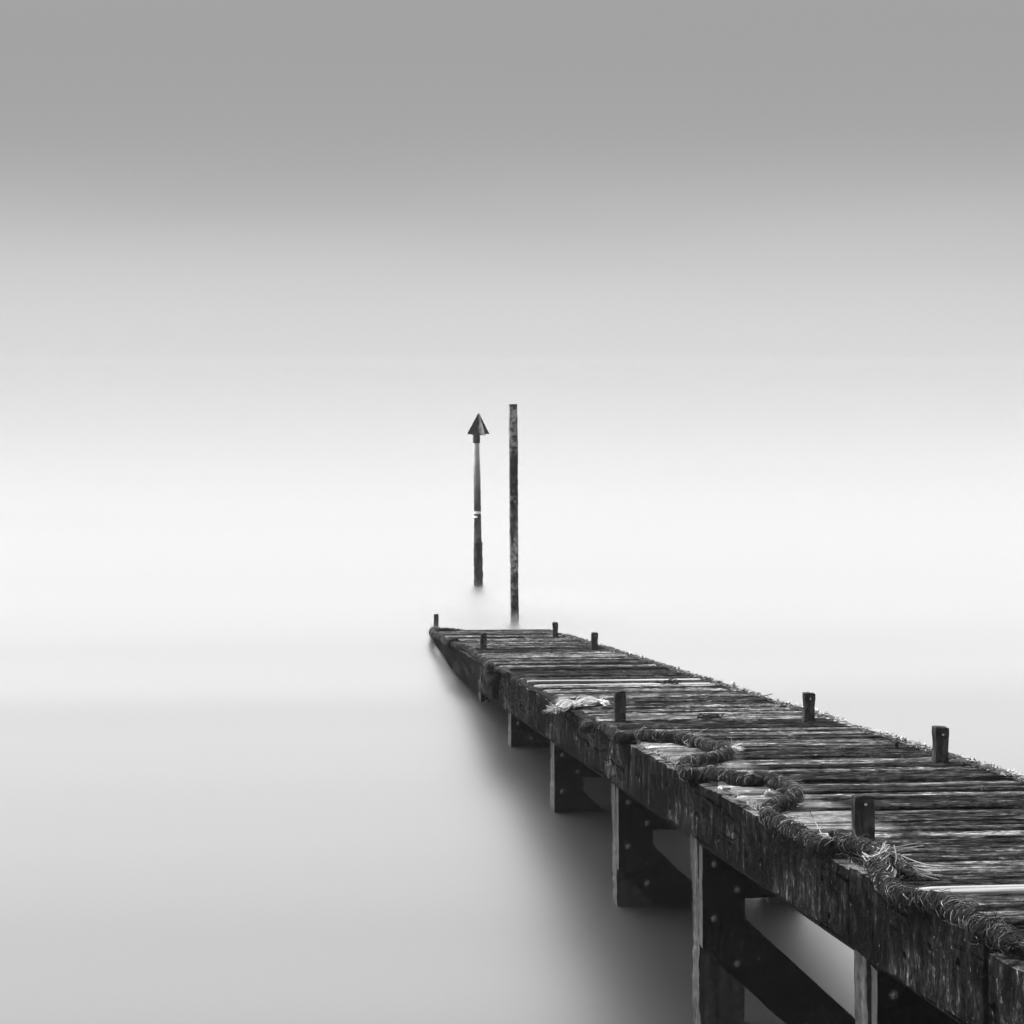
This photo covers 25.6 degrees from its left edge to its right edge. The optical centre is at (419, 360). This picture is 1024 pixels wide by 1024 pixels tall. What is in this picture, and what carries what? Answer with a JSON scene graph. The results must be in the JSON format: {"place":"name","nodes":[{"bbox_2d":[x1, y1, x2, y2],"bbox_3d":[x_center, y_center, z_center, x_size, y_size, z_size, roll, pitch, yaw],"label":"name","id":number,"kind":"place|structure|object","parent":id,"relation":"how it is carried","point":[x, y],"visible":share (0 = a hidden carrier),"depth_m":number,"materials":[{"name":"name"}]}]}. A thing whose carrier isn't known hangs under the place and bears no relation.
{"place":"outdoors","nodes":[
{"label":"outdoors","id":0,"kind":"place"},
{"bbox_2d":[0,362,1023,1023],"bbox_3d":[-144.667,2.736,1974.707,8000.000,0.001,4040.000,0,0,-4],"label":"water","id":1,"kind":"structure","parent":0,"point":[262,760],"depth_m":22.82,"materials":[{"name":"grey liquid"}]},
{"bbox_2d":[468,414,488,584],"bbox_3d":[0.719,1.994,27.561,0.239,2.685,0.174,0,0,20],"label":"channel marker","id":2,"kind":"object","parent":1,"relation":"in","point":[478,428],"visible":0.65,"depth_m":27.52,"materials":[{"name":"grey metal"}]},
{"bbox_2d":[509,404,518,621],"bbox_3d":[0.987,1.996,23.591,0.106,3.080,0.090,0,0,-4],"label":"mooring post","id":3,"kind":"object","parent":1,"relation":"in","point":[513,496],"visible":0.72,"depth_m":23.55,"materials":[{"name":"black wood"}]},
{"bbox_2d":[431,622,1023,1023],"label":"pier","id":4,"kind":"structure","parent":1,"relation":"in","point":[917,967],"depth_m":9.14,"materials":[{"name":"black wood"}]},
{"bbox_2d":[434,614,438,624],"bbox_3d":[0.169,3.079,23.278,0.052,0.914,0.055,0,0,-4],"label":"timber stake","id":5,"kind":"object","parent":4,"relation":"on","point":[436,619],"visible":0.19,"depth_m":23.26,"materials":[{"name":"grey wood"}]},
{"bbox_2d":[427,626,493,685],"bbox_3d":[0.307,2.457,19.406,0.432,0.657,6.849,0,0,-1],"label":"edge rope","id":6,"kind":"object","parent":4,"relation":"on","point":[487,664],"visible":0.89,"depth_m":18.55,"materials":[{"name":"grey fabric"}]},
{"bbox_2d":[447,638,459,651],"bbox_3d":[0.282,2.465,19.520,0.114,0.145,0.306,0,0,-4],"label":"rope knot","id":7,"kind":"object","parent":6,"relation":"attached to","point":[451,640],"visible":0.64,"depth_m":19.38,"materials":[{"name":"grey fabric"}]},
{"bbox_2d":[490,667,511,684],"bbox_3d":[0.562,2.239,15.881,0.068,0.220,0.925,0,0,-5],"label":"rope lashing","id":8,"kind":"object","parent":4,"relation":"attached to","point":[497,672],"visible":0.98,"depth_m":15.87,"materials":[{"name":"grey fabric"}]},
{"bbox_2d":[494,665,572,707],"bbox_3d":[0.672,2.136,14.979,0.141,0.374,4.629,0,0,-4],"label":"seaweed fringe","id":9,"kind":"object","parent":4,"relation":"attached to","point":[544,694],"visible":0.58,"depth_m":14.13,"materials":[{"name":"grey plant"}]},
{"bbox_2d":[542,694,611,713],"bbox_3d":[0.861,1.893,12.469,0.332,0.092,0.687,0,0,43],"label":"frayed rope tail","id":10,"kind":"object","parent":4,"relation":"on","point":[560,704],"visible":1,"depth_m":12.50},
{"bbox_2d":[697,714,722,719],"bbox_3d":[1.507,1.853,11.726,0.160,0.023,0.129,0,0,-4],"label":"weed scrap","id":11,"kind":"object","parent":4,"relation":"on","point":[711,716],"visible":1,"depth_m":11.72,"materials":[{"name":"black plant"}]},
{"bbox_2d":[764,789,776,796],"bbox_3d":[1.274,1.575,8.190,0.034,0.026,0.057,0,0,32],"label":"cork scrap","id":12,"kind":"object","parent":4,"relation":"on","point":[768,793],"visible":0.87,"depth_m":8.18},
{"bbox_2d":[560,633,1023,782],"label":"edge netting","id":13,"kind":"object","parent":4,"relation":"hanging from","point":[952,756],"visible":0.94,"depth_m":11.64,"materials":[{"name":"fabric"}]},
{"bbox_2d":[577,714,1023,965],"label":"heavy rope","id":14,"kind":"object","parent":4,"relation":"on","point":[972,921],"visible":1,"depth_m":6.97,"materials":[{"name":"grey fabric"}]},
{"bbox_2d":[828,830,836,837],"bbox_3d":[1.287,1.474,6.978,0.045,0.040,0.041,0,0,-13],"label":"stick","id":15,"kind":"object","parent":4,"relation":"on","point":[831,832],"visible":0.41,"depth_m":6.97,"materials":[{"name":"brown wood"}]},
{"bbox_2d":[878,842,917,880],"bbox_3d":[1.365,1.442,6.479,0.075,0.097,0.521,0,0,2],"label":"rope stub","id":16,"kind":"object","parent":4,"relation":"on","point":[903,867],"visible":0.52,"depth_m":6.31,"materials":[{"name":"grey fabric"}]},
{"bbox_2d":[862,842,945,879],"bbox_3d":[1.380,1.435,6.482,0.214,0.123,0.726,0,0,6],"label":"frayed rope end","id":17,"kind":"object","parent":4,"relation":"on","point":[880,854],"visible":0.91,"depth_m":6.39,"materials":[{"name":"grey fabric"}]},
{"bbox_2d":[0,0,1023,361],"label":"sky","id":18,"kind":"structure","parent":0,"point":[181,180],"materials":[{"name":"grey"}]},
{"bbox_2d":[564,708,595,720],"bbox_3d":[0.868,1.920,12.219,0.125,0.075,0.823,0,0,-4],"label":"seaweed clump","id":19,"kind":"object","parent":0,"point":[578,712],"visible":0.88,"depth_m":12.24,"materials":[{"name":"grey plant"}]},
{"bbox_2d":[626,712,650,718],"bbox_3d":[1.168,1.866,11.835,0.135,0.053,0.231,0,0,24],"label":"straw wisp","id":20,"kind":"object","parent":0,"point":[637,714],"visible":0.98,"depth_m":11.79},
{"bbox_2d":[653,679,682,684],"bbox_3d":[1.598,2.067,14.499,0.188,0.023,0.156,0,0,-4],"label":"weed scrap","id":21,"kind":"object","parent":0,"point":[670,681],"visible":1,"depth_m":14.48,"materials":[{"name":"grey plant"}]}
]}

